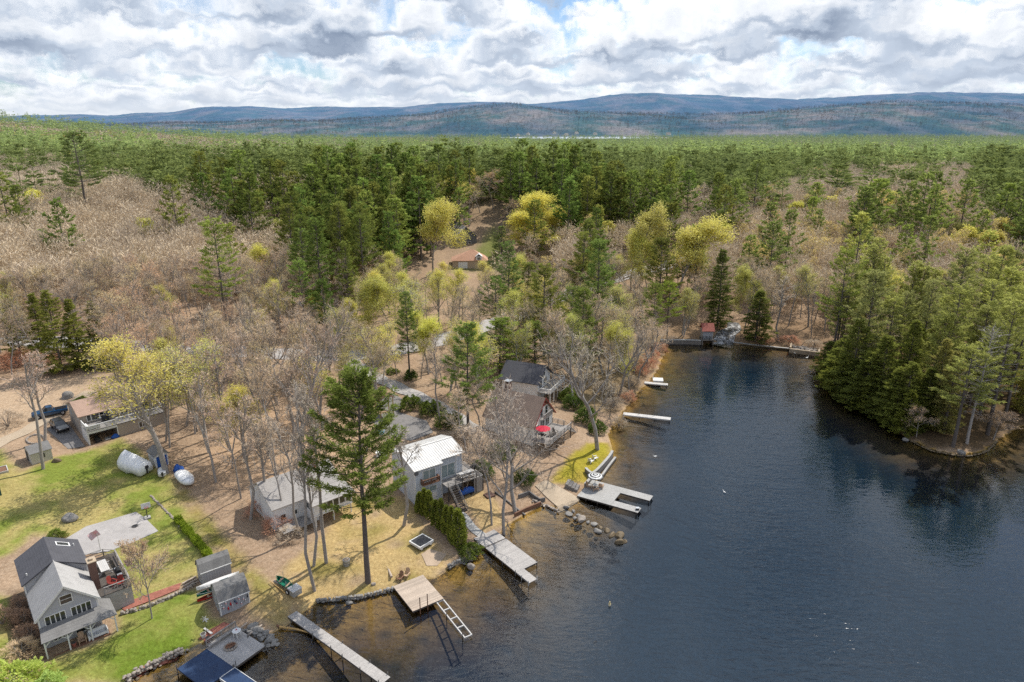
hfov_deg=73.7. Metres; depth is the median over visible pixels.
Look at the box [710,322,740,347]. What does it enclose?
stream water
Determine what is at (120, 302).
bare tree
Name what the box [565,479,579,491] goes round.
concrete steps
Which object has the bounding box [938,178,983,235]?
pine tree
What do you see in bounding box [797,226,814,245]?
maple tree
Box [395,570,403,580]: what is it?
wooden lounger
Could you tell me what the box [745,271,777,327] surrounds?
bare tree
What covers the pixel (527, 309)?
bare tree
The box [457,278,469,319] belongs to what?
bare tree
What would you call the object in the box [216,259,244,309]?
bare tree
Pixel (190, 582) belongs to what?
timber edging
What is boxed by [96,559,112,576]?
deck table
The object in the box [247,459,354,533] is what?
cottage
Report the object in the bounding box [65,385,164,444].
ranch house
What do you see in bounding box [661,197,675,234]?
pine tree
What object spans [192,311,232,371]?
bare tree
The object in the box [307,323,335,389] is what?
bare tree
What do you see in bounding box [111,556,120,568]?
deck bench
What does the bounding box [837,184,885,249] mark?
pine tree
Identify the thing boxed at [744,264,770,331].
bare tree
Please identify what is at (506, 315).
bare tree
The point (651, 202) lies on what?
pine tree
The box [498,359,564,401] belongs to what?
forest house
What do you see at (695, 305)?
birch tree
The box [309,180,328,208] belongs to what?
pine tree
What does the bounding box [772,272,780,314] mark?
bare tree
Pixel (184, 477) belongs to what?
covered boat
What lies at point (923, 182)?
budding forest
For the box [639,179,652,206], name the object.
pine tree
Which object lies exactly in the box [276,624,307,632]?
driftwood log
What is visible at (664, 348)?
bare shrub
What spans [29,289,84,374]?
hemlock tree
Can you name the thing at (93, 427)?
lounger sofa
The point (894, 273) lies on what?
maple tree
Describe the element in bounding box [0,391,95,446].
driveway
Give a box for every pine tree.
[0,172,29,224]
[4,184,37,229]
[37,196,84,256]
[48,130,108,209]
[155,174,197,253]
[182,167,208,201]
[185,150,219,201]
[186,172,223,222]
[190,215,251,335]
[201,174,218,201]
[207,156,236,203]
[213,167,247,234]
[217,160,242,194]
[217,173,237,218]
[218,184,236,219]
[221,223,246,292]
[226,180,254,232]
[228,149,262,188]
[228,171,269,239]
[233,188,273,258]
[237,181,269,230]
[240,175,266,230]
[248,196,270,234]
[254,173,274,220]
[255,158,284,217]
[262,164,283,216]
[264,162,287,216]
[268,159,299,227]
[269,176,294,227]
[269,197,292,234]
[272,203,305,283]
[274,190,321,279]
[285,170,302,196]
[285,186,317,234]
[286,257,315,312]
[287,182,313,216]
[287,212,321,310]
[287,228,323,303]
[289,183,304,198]
[291,185,319,221]
[296,216,342,324]
[298,359,409,584]
[299,205,328,269]
[300,163,330,215]
[301,163,320,195]
[302,151,333,206]
[303,276,344,372]
[305,145,332,191]
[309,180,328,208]
[310,173,329,219]
[311,144,337,189]
[313,190,328,226]
[314,193,342,274]
[315,210,335,269]
[318,174,351,247]
[319,204,358,258]
[320,201,361,298]
[324,195,343,247]
[325,152,342,187]
[325,157,346,198]
[325,200,360,294]
[330,163,351,205]
[333,152,353,198]
[334,239,359,320]
[335,174,369,209]
[335,187,358,248]
[335,194,356,239]
[340,141,362,180]
[341,167,358,189]
[341,209,368,284]
[342,147,368,183]
[343,201,382,279]
[345,165,371,209]
[346,185,378,235]
[347,213,381,286]
[348,201,380,276]
[350,158,367,189]
[351,176,378,224]
[356,189,382,272]
[362,156,383,191]
[363,183,385,238]
[364,154,387,197]
[364,180,379,219]
[369,146,388,178]
[370,193,389,251]
[371,164,384,202]
[372,188,395,228]
[373,206,402,280]
[375,166,405,220]
[377,210,404,290]
[379,193,413,252]
[380,163,400,200]
[381,143,401,187]
[382,197,417,261]
[384,229,411,286]
[389,141,406,176]
[394,163,406,200]
[394,291,421,372]
[398,152,409,176]
[398,191,424,255]
[400,145,425,185]
[400,165,421,222]
[400,172,421,232]
[400,191,426,252]
[401,203,417,255]
[403,175,445,259]
[405,163,434,226]
[407,156,423,193]
[411,189,431,252]
[418,193,447,256]
[419,166,445,225]
[420,177,447,251]
[423,164,447,238]
[428,161,443,187]
[429,158,442,188]
[430,143,449,195]
[430,320,502,425]
[440,158,472,219]
[440,165,460,221]
[443,149,470,208]
[449,187,471,226]
[458,166,473,207]
[461,146,484,208]
[471,317,532,375]
[476,276,509,350]
[490,240,525,329]
[491,226,513,254]
[494,151,527,217]
[498,166,518,198]
[502,151,533,223]
[511,138,537,186]
[516,199,554,265]
[517,261,545,319]
[518,262,564,350]
[519,320,558,363]
[521,144,546,192]
[526,157,554,220]
[526,164,547,193]
[534,165,550,206]
[537,140,565,197]
[539,163,560,197]
[545,158,578,233]
[547,174,568,207]
[549,141,578,193]
[550,178,582,255]
[551,175,585,229]
[554,286,603,367]
[558,283,585,363]
[561,231,596,316]
[562,145,582,187]
[565,144,584,193]
[565,188,585,235]
[566,183,582,231]
[568,218,600,297]
[574,167,594,200]
[576,175,604,232]
[576,238,623,332]
[577,162,595,201]
[577,172,590,214]
[580,168,609,217]
[582,165,615,219]
[583,150,606,195]
[585,169,631,238]
[586,206,610,254]
[588,204,613,252]
[590,266,614,324]
[593,189,616,222]
[597,164,625,219]
[603,159,634,215]
[607,176,636,242]
[610,171,631,225]
[611,169,648,234]
[617,171,643,231]
[632,168,664,240]
[633,189,649,226]
[639,169,653,193]
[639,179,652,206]
[639,281,669,356]
[642,236,685,316]
[647,197,660,244]
[648,178,662,207]
[652,201,683,279]
[652,280,685,338]
[655,161,683,219]
[656,183,688,251]
[658,186,679,221]
[659,155,686,210]
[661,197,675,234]
[671,169,706,220]
[672,224,710,295]
[703,172,731,220]
[703,186,726,216]
[710,183,743,238]
[711,178,729,212]
[713,177,751,233]
[726,180,746,216]
[731,234,764,292]
[737,158,778,215]
[751,220,797,292]
[755,201,782,264]
[769,209,807,264]
[797,196,824,232]
[801,182,828,217]
[804,208,830,243]
[815,245,871,341]
[824,286,857,344]
[825,286,855,339]
[827,266,869,352]
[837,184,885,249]
[838,210,878,286]
[839,269,898,369]
[844,186,882,244]
[847,191,878,249]
[847,236,893,316]
[848,221,874,257]
[853,177,903,234]
[853,243,887,310]
[862,294,920,370]
[864,256,897,317]
[872,177,897,231]
[878,290,901,354]
[883,196,911,248]
[886,223,919,267]
[887,290,919,358]
[890,260,931,356]
[891,180,923,243]
[891,323,930,376]
[892,261,937,338]
[895,172,949,247]
[900,170,947,245]
[900,214,944,278]
[901,278,945,375]
[904,310,966,388]
[910,182,954,241]
[914,267,945,310]
[921,243,986,336]
[922,293,962,366]
[923,281,977,374]
[928,343,1006,447]
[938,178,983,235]
[938,255,982,323]
[948,278,1018,393]
[951,322,1016,443]
[953,304,1013,404]
[958,253,1004,350]
[960,295,1023,435]
[965,265,1023,378]
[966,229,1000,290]
[967,319,1014,416]
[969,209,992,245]
[972,244,1022,328]
[980,247,1023,319]
[987,285,1023,416]
[988,182,1019,228]
[996,182,1023,242]
[1003,199,1023,247]
[1007,315,1023,368]
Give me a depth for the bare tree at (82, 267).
167.79 m
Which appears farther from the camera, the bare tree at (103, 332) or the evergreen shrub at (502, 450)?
the bare tree at (103, 332)
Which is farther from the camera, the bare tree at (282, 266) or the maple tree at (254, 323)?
the bare tree at (282, 266)
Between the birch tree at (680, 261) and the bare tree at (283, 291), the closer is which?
the bare tree at (283, 291)
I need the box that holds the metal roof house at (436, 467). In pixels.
[392,434,483,511]
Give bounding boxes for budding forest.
[0,122,942,153]
[77,103,985,134]
[770,164,1020,204]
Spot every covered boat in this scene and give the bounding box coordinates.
[117,450,152,475]
[174,469,194,485]
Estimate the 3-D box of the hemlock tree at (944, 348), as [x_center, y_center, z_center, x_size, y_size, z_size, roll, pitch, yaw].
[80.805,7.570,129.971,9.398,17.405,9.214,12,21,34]
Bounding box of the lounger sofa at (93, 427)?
[85,423,99,429]
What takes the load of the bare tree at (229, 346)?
on the ground at (824, 538)
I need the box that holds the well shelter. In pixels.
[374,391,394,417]
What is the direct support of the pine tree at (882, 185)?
on the ground at (824, 538)
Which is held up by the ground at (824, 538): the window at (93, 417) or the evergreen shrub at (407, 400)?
the evergreen shrub at (407, 400)
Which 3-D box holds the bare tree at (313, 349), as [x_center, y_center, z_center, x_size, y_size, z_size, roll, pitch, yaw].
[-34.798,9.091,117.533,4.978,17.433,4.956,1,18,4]
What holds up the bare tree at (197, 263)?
on the ground at (824, 538)
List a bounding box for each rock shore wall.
[122,647,188,681]
[315,586,395,603]
[447,539,480,569]
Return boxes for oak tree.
[221,323,298,453]
[231,295,302,405]
[263,315,347,463]
[292,294,358,412]
[476,391,548,536]
[477,375,575,512]
[535,325,629,449]
[590,320,654,394]
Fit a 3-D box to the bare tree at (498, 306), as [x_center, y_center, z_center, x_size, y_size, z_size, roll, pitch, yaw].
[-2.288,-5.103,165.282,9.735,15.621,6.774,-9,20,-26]
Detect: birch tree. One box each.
[155,330,224,452]
[329,345,361,410]
[348,275,362,314]
[352,322,387,389]
[369,317,402,386]
[389,275,431,350]
[426,271,447,309]
[441,315,478,390]
[504,319,534,361]
[505,210,533,248]
[539,256,555,274]
[563,280,589,334]
[599,300,622,359]
[602,306,637,371]
[610,254,627,293]
[668,258,687,281]
[677,253,708,294]
[678,291,701,336]
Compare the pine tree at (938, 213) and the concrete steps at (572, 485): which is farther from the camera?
the pine tree at (938, 213)
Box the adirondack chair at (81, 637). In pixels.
[77,631,86,644]
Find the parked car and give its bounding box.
[49,417,68,432]
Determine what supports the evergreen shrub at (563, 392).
on the ground at (824, 538)
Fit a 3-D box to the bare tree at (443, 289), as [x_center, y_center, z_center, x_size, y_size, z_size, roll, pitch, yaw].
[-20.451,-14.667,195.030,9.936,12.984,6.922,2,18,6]
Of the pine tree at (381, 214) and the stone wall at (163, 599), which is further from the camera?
the pine tree at (381, 214)
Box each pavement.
[47,424,84,448]
[67,512,157,553]
[373,411,432,440]
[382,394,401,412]
[535,480,580,510]
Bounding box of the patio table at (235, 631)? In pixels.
[232,628,240,638]
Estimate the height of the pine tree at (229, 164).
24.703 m
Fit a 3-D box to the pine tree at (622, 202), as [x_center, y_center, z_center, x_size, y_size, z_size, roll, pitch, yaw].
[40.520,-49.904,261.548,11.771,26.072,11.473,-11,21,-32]
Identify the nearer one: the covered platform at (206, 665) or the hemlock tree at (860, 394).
the covered platform at (206, 665)
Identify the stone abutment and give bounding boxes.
[789,343,819,357]
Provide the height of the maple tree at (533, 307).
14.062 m
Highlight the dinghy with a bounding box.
[157,467,166,477]
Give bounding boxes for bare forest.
[0,152,1023,352]
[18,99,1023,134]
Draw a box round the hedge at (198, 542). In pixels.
[173,514,212,556]
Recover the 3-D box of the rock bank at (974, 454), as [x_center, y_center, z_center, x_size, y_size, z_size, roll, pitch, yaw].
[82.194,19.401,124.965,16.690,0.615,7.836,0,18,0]
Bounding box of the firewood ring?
[223,641,237,650]
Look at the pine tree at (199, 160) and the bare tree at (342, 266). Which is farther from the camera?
the pine tree at (199, 160)
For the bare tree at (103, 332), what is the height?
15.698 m
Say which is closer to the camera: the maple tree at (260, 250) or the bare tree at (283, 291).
the bare tree at (283, 291)
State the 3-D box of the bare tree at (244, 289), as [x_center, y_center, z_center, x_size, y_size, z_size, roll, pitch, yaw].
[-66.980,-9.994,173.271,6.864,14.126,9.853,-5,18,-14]
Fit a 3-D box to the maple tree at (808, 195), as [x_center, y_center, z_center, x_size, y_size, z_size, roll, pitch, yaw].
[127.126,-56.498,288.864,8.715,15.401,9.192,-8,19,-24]
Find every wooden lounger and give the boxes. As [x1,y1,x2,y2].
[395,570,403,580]
[402,567,410,578]
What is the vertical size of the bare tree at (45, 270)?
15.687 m
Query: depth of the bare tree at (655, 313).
167.35 m
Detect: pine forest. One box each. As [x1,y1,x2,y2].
[0,109,1023,166]
[0,134,1023,368]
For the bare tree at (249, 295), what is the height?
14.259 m
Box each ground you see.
[0,130,1023,681]
[122,583,180,610]
[134,655,180,677]
[199,622,228,641]
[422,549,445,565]
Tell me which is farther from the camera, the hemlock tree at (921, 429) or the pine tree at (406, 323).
the pine tree at (406, 323)
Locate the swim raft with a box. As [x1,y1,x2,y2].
[409,533,433,549]
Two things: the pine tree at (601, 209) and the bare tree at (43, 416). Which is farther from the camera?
the pine tree at (601, 209)
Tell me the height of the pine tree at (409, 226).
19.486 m
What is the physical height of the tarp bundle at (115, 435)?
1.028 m
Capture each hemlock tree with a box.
[0,295,37,355]
[21,293,55,354]
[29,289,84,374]
[58,298,93,368]
[81,300,111,358]
[702,248,736,327]
[740,290,779,343]
[809,341,840,371]
[812,348,838,381]
[814,355,849,397]
[819,335,860,385]
[821,319,877,398]
[837,351,888,413]
[841,305,865,357]
[846,361,871,406]
[854,334,902,414]
[856,295,874,337]
[862,383,895,422]
[872,361,941,430]
[872,385,908,429]
[874,367,908,425]
[881,284,904,340]
[886,320,925,387]
[888,389,922,438]
[901,398,930,433]
[910,367,943,430]
[911,337,959,426]
[926,350,969,434]
[1010,364,1023,412]
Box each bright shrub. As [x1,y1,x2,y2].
[0,655,56,681]
[34,668,68,681]
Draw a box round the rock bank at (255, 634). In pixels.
[241,628,266,639]
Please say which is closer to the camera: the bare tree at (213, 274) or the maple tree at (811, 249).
the bare tree at (213, 274)
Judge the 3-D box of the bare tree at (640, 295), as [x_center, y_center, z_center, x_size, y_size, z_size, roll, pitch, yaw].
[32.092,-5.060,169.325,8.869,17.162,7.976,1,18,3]
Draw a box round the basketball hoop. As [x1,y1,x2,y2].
[140,502,150,519]
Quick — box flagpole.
[87,528,100,550]
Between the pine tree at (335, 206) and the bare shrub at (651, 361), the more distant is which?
the pine tree at (335, 206)
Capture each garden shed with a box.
[23,440,52,464]
[195,549,231,583]
[210,572,249,616]
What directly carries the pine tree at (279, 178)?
on the ground at (824, 538)
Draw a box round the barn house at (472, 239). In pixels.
[447,220,477,244]
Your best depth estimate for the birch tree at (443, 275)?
187.06 m
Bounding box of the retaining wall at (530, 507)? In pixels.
[514,491,544,516]
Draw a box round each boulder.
[51,458,61,462]
[61,391,73,399]
[61,512,78,522]
[247,622,258,629]
[251,626,263,635]
[258,636,264,642]
[264,635,274,643]
[345,600,352,605]
[467,563,474,570]
[565,511,572,516]
[577,515,585,523]
[591,522,597,526]
[593,528,601,534]
[608,531,615,537]
[614,538,623,545]
[615,531,623,538]
[957,449,965,454]
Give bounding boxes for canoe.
[196,571,238,589]
[196,588,211,596]
[276,575,292,587]
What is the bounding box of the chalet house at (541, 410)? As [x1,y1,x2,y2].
[482,379,577,454]
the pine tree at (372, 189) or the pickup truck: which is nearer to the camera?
the pickup truck
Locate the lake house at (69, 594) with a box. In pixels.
[14,537,134,658]
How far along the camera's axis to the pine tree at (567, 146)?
293.17 m
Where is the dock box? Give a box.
[287,583,301,597]
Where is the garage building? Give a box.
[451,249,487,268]
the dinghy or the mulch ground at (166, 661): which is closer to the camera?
the mulch ground at (166, 661)
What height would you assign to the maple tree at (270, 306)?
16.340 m
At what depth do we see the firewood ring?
75.57 m
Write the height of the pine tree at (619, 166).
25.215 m
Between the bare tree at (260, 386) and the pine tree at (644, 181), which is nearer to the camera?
the bare tree at (260, 386)
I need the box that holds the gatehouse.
[699,323,714,346]
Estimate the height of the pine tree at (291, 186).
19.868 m
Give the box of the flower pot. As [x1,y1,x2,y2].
[200,632,205,638]
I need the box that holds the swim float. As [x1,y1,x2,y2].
[653,374,662,381]
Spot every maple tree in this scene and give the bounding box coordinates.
[0,272,24,325]
[0,291,12,353]
[13,188,42,204]
[24,190,42,204]
[71,328,192,473]
[125,353,187,423]
[135,217,154,235]
[144,319,181,353]
[146,336,189,404]
[150,282,181,321]
[206,381,272,462]
[244,309,267,357]
[246,242,277,279]
[257,277,294,337]
[268,218,286,240]
[286,354,333,429]
[304,286,326,329]
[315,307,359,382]
[339,297,362,329]
[349,274,425,340]
[355,292,381,317]
[363,267,400,322]
[373,262,397,313]
[374,250,406,305]
[382,174,416,221]
[393,271,419,305]
[406,307,438,374]
[414,313,443,378]
[415,196,474,272]
[420,268,455,326]
[426,261,453,303]
[435,268,472,327]
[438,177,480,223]
[451,318,501,402]
[466,169,481,187]
[476,258,495,297]
[488,287,538,355]
[503,210,562,252]
[503,271,530,337]
[507,250,528,285]
[509,191,566,242]
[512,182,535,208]
[515,291,541,342]
[521,283,541,325]
[535,204,570,249]
[539,277,556,313]
[549,302,575,332]
[549,313,565,363]
[556,310,600,380]
[568,255,596,285]
[577,214,591,230]
[597,221,618,249]
[602,316,634,389]
[603,284,641,321]
[607,255,624,298]
[622,228,656,289]
[623,199,672,290]
[629,258,651,302]
[661,274,674,302]
[664,212,741,303]
[673,286,700,335]
[712,222,732,246]
[727,263,767,324]
[733,221,748,238]
[735,222,748,243]
[745,279,770,313]
[749,238,769,268]
[750,227,774,252]
[759,199,769,218]
[762,184,780,202]
[771,264,793,295]
[785,201,804,211]
[792,263,825,326]
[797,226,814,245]
[797,235,827,261]
[798,213,819,226]
[801,188,823,203]
[809,255,823,294]
[818,220,837,241]
[818,236,842,260]
[823,195,838,214]
[838,223,859,245]
[856,223,884,247]
[879,248,900,269]
[880,274,903,309]
[881,225,898,242]
[885,264,905,319]
[888,190,900,207]
[893,268,905,287]
[895,248,914,272]
[898,194,917,212]
[929,228,949,252]
[929,268,949,295]
[941,236,966,254]
[945,228,970,244]
[947,222,967,241]
[947,223,979,251]
[949,205,965,220]
[955,192,979,210]
[965,229,1005,258]
[982,230,1009,253]
[983,220,1015,242]
[993,216,1021,241]
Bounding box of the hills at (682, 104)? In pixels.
[1,92,1023,124]
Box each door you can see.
[432,491,436,499]
[442,461,454,478]
[458,262,467,267]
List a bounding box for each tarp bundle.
[111,433,119,438]
[173,464,183,472]
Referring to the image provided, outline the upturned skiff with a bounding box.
[459,486,474,497]
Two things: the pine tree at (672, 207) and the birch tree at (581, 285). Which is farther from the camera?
the pine tree at (672, 207)
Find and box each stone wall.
[25,434,42,443]
[120,582,195,614]
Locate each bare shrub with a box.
[0,348,32,371]
[0,408,29,431]
[0,602,20,627]
[0,633,46,665]
[8,594,27,610]
[9,606,32,625]
[10,622,39,641]
[30,351,63,368]
[239,501,262,519]
[259,512,293,537]
[271,523,303,545]
[444,421,475,448]
[466,432,497,456]
[593,380,612,393]
[605,395,624,411]
[609,382,630,398]
[610,415,629,428]
[620,390,636,403]
[621,374,641,389]
[631,363,651,374]
[637,356,659,370]
[644,349,661,359]
[649,342,668,353]
[754,335,772,343]
[779,335,800,343]
[804,339,821,348]
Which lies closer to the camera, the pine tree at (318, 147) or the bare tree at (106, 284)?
the bare tree at (106, 284)
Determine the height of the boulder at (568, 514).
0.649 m
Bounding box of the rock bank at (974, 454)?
[905,437,997,456]
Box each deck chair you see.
[106,576,117,586]
[115,574,124,586]
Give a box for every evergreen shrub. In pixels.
[46,527,69,537]
[66,395,87,404]
[82,357,113,371]
[386,368,399,374]
[398,394,422,411]
[403,368,417,380]
[419,399,445,417]
[433,410,463,430]
[455,541,484,564]
[473,458,496,479]
[486,439,517,461]
[513,466,537,488]
[557,385,576,400]
[560,393,585,411]
[573,405,597,424]
[588,419,607,435]
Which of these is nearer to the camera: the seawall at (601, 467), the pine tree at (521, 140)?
the seawall at (601, 467)
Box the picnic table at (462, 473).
[456,469,474,477]
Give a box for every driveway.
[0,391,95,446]
[346,357,485,432]
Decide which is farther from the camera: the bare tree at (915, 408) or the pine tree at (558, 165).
the pine tree at (558, 165)
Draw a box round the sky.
[0,0,1023,115]
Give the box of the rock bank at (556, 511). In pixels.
[532,499,559,513]
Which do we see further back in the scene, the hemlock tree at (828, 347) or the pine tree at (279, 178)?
the pine tree at (279, 178)
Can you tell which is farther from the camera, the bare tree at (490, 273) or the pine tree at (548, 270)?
the bare tree at (490, 273)
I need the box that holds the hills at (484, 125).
[53,102,1023,140]
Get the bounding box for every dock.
[205,621,267,667]
[288,611,389,681]
[393,575,443,612]
[436,600,471,653]
[474,530,537,597]
[577,480,652,524]
[623,411,670,430]
[644,381,667,388]
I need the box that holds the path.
[455,507,484,535]
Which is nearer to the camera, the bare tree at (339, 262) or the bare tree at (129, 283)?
the bare tree at (129, 283)
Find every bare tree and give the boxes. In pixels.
[0,264,41,319]
[0,266,27,322]
[0,287,41,363]
[0,303,31,365]
[0,307,37,375]
[0,350,48,469]
[8,350,57,440]
[15,265,58,315]
[22,263,69,313]
[25,273,60,328]
[33,266,49,326]
[49,279,83,328]
[56,274,93,356]
[58,273,72,311]
[61,280,107,350]
[62,255,108,325]
[62,256,90,311]
[66,253,106,318]
[83,266,97,312]
[83,293,127,337]
[84,288,131,332]
[87,289,149,370]
[87,305,141,382]
[88,253,128,299]
[88,267,115,307]
[90,248,122,300]
[95,276,122,327]
[97,292,131,341]
[97,310,135,380]
[102,293,139,328]
[107,299,144,340]
[110,259,148,322]
[111,255,131,310]
[113,536,170,618]
[114,252,154,321]
[115,278,149,327]
[116,336,150,386]
[118,261,154,335]
[120,274,144,328]
[128,270,168,334]
[128,323,160,402]
[129,306,175,345]
[130,259,176,329]
[131,251,157,300]
[137,278,147,311]
[139,351,188,447]
[141,312,171,356]
[141,343,209,431]
[142,319,186,409]
[144,353,168,441]
[146,295,164,335]
[147,299,193,349]
[147,307,167,336]
[148,300,180,335]
[149,276,181,319]
[150,285,177,352]
[152,258,184,299]
[159,338,208,433]
[163,249,193,307]
[163,313,203,410]
[164,264,176,313]
[165,277,203,332]
[166,266,180,313]
[166,347,192,426]
[168,255,187,298]
[173,270,187,318]
[176,273,201,317]
[180,248,201,305]
[180,258,203,278]
[184,264,211,315]
[186,275,221,313]
[186,370,219,482]
[187,256,221,317]
[188,340,227,434]
[189,267,232,326]
[190,302,223,396]
[190,314,250,383]
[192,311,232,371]
[194,280,207,321]
[194,287,217,336]
[196,308,229,381]
[199,256,230,315]
[200,315,236,389]
[200,397,259,498]
[202,336,235,450]
[208,255,225,301]
[209,262,245,329]
[212,340,248,416]
[213,260,251,309]
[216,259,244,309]
[216,390,265,519]
[218,299,243,368]
[218,386,261,468]
[219,246,249,309]
[225,326,254,386]
[228,343,289,431]
[232,311,277,391]
[232,340,279,421]
[232,361,297,475]
[233,254,257,300]
[233,276,258,331]
[233,293,254,366]
[233,320,293,393]
[235,255,269,313]
[237,265,267,312]
[238,414,281,481]
[238,416,297,521]
[242,287,272,310]
[245,264,254,307]
[245,319,292,388]
[247,261,272,307]
[251,307,276,374]
[252,247,280,286]
[253,262,277,313]
[255,274,295,345]
[259,249,295,312]
[260,286,288,334]
[262,411,302,535]
[266,348,313,450]
[268,256,298,323]
[269,254,293,303]
[271,240,297,298]
[274,271,299,327]
[274,380,325,591]
[275,322,320,407]
[278,315,303,373]
[279,268,292,320]
[279,283,301,326]
[280,296,318,376]
[282,308,317,377]
[283,344,303,436]
[283,428,327,566]
[287,283,309,327]
[288,381,340,563]
[289,352,321,424]
[294,317,329,348]
[297,267,317,295]
[297,273,318,295]
[299,317,326,373]
[301,344,325,435]
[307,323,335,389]
[315,309,361,383]
[320,261,334,304]
[327,319,350,383]
[332,258,357,309]
[334,274,346,310]
[335,247,349,296]
[340,319,395,403]
[344,276,384,336]
[354,266,377,319]
[360,341,396,424]
[374,424,423,525]
[378,250,399,294]
[380,316,403,374]
[391,257,410,314]
[405,268,424,319]
[418,328,447,381]
[418,345,449,425]
[420,272,432,318]
[431,270,454,313]
[436,342,471,388]
[439,387,471,453]
[441,300,466,336]
[446,283,482,347]
[450,422,505,525]
[453,376,492,425]
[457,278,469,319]
[460,301,489,332]
[463,183,485,212]
[463,192,479,226]
[464,286,497,330]
[468,280,483,335]
[474,169,503,210]
[477,269,499,310]
[483,279,502,315]
[486,306,522,356]
[486,328,496,391]
[487,290,519,346]
[488,270,526,297]
[499,198,523,230]
[515,298,543,356]
[524,305,589,392]
[527,272,563,339]
[530,254,545,274]
[532,306,567,366]
[548,264,559,301]
[548,269,573,335]
[553,260,567,286]
[556,271,572,304]
[558,255,577,289]
[562,270,581,303]
[566,271,592,301]
[566,294,609,373]
[573,292,601,353]
[577,286,610,313]
[582,303,601,348]
[589,296,622,372]
[594,306,636,381]
[601,250,628,297]
[604,252,619,289]
[606,288,637,325]
[623,270,650,322]
[624,305,648,366]
[626,288,659,353]
[633,314,661,373]
[638,318,677,377]
[650,310,659,353]
[680,273,713,327]
[731,254,769,313]
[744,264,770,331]
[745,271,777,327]
[759,282,783,326]
[769,276,795,341]
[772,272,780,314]
[783,258,820,325]
[788,271,814,317]
[806,290,819,338]
[812,280,840,331]
[814,270,837,322]
[829,266,859,321]
[861,305,893,345]
[868,320,891,347]
[902,403,939,436]
[933,310,982,365]
[938,269,953,337]
[964,320,1010,401]
[970,410,1022,439]
[1011,334,1023,394]
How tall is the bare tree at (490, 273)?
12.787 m
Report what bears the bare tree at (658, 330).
on the ground at (824, 538)
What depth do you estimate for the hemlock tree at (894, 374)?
131.97 m
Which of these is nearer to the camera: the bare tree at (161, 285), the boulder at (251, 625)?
the boulder at (251, 625)
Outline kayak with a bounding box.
[197,593,212,601]
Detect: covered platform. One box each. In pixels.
[176,649,232,681]
[219,661,255,681]
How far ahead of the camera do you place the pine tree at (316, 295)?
143.26 m
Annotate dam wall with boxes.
[660,339,700,346]
[734,342,788,350]
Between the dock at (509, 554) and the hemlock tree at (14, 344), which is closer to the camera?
the dock at (509, 554)
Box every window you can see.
[44,610,66,625]
[58,592,72,605]
[70,600,91,615]
[75,628,87,633]
[91,413,99,420]
[280,513,286,521]
[333,498,338,504]
[339,496,345,503]
[421,484,436,491]
[422,467,435,482]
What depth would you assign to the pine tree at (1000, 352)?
131.62 m
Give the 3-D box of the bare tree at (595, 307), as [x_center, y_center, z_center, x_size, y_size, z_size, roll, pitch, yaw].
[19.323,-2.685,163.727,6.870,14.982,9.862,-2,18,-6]
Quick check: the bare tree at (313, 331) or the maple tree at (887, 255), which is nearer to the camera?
the bare tree at (313, 331)
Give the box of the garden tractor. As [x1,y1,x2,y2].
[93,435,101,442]
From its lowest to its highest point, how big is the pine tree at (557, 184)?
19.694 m
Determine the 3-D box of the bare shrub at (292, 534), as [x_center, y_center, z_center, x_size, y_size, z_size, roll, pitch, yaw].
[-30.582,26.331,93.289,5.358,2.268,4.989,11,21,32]
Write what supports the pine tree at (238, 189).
on the ground at (824, 538)
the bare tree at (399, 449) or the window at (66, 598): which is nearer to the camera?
the window at (66, 598)
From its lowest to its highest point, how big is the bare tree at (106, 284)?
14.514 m
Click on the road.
(484, 325)
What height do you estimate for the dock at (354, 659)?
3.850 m
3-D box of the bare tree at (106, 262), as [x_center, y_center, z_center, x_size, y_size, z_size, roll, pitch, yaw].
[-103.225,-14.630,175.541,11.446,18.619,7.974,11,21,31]
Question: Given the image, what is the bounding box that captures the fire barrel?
[343,557,349,566]
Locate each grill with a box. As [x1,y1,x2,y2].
[99,414,109,421]
[114,566,121,579]
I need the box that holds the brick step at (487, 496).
[483,491,494,498]
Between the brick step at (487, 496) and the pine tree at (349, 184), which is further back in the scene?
the pine tree at (349, 184)
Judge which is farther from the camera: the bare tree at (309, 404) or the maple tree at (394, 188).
the maple tree at (394, 188)
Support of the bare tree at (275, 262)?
on the ground at (824, 538)
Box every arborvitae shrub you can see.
[413,491,423,513]
[419,487,427,515]
[423,489,433,519]
[430,499,437,526]
[435,497,444,529]
[440,504,448,534]
[445,505,456,539]
[447,507,467,547]
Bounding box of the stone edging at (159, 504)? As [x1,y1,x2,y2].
[150,495,179,526]
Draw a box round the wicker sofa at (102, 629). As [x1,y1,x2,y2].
[87,624,108,640]
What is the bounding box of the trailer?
[274,571,292,594]
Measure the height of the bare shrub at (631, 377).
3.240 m
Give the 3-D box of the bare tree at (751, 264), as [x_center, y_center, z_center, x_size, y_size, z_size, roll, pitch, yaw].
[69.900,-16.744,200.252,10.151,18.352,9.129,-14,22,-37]
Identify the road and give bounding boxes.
[1,257,684,360]
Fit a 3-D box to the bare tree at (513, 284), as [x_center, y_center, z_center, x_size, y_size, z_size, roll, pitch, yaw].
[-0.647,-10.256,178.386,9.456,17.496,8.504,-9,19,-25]
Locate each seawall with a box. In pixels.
[585,450,612,473]
[598,456,615,481]
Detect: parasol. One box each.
[536,426,549,438]
[587,472,603,487]
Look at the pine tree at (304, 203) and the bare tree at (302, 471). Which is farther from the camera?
the pine tree at (304, 203)
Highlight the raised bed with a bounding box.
[0,465,8,473]
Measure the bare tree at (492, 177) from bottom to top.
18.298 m
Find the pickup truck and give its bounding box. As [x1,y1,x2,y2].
[31,405,67,419]
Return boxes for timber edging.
[182,576,198,588]
[494,491,525,515]

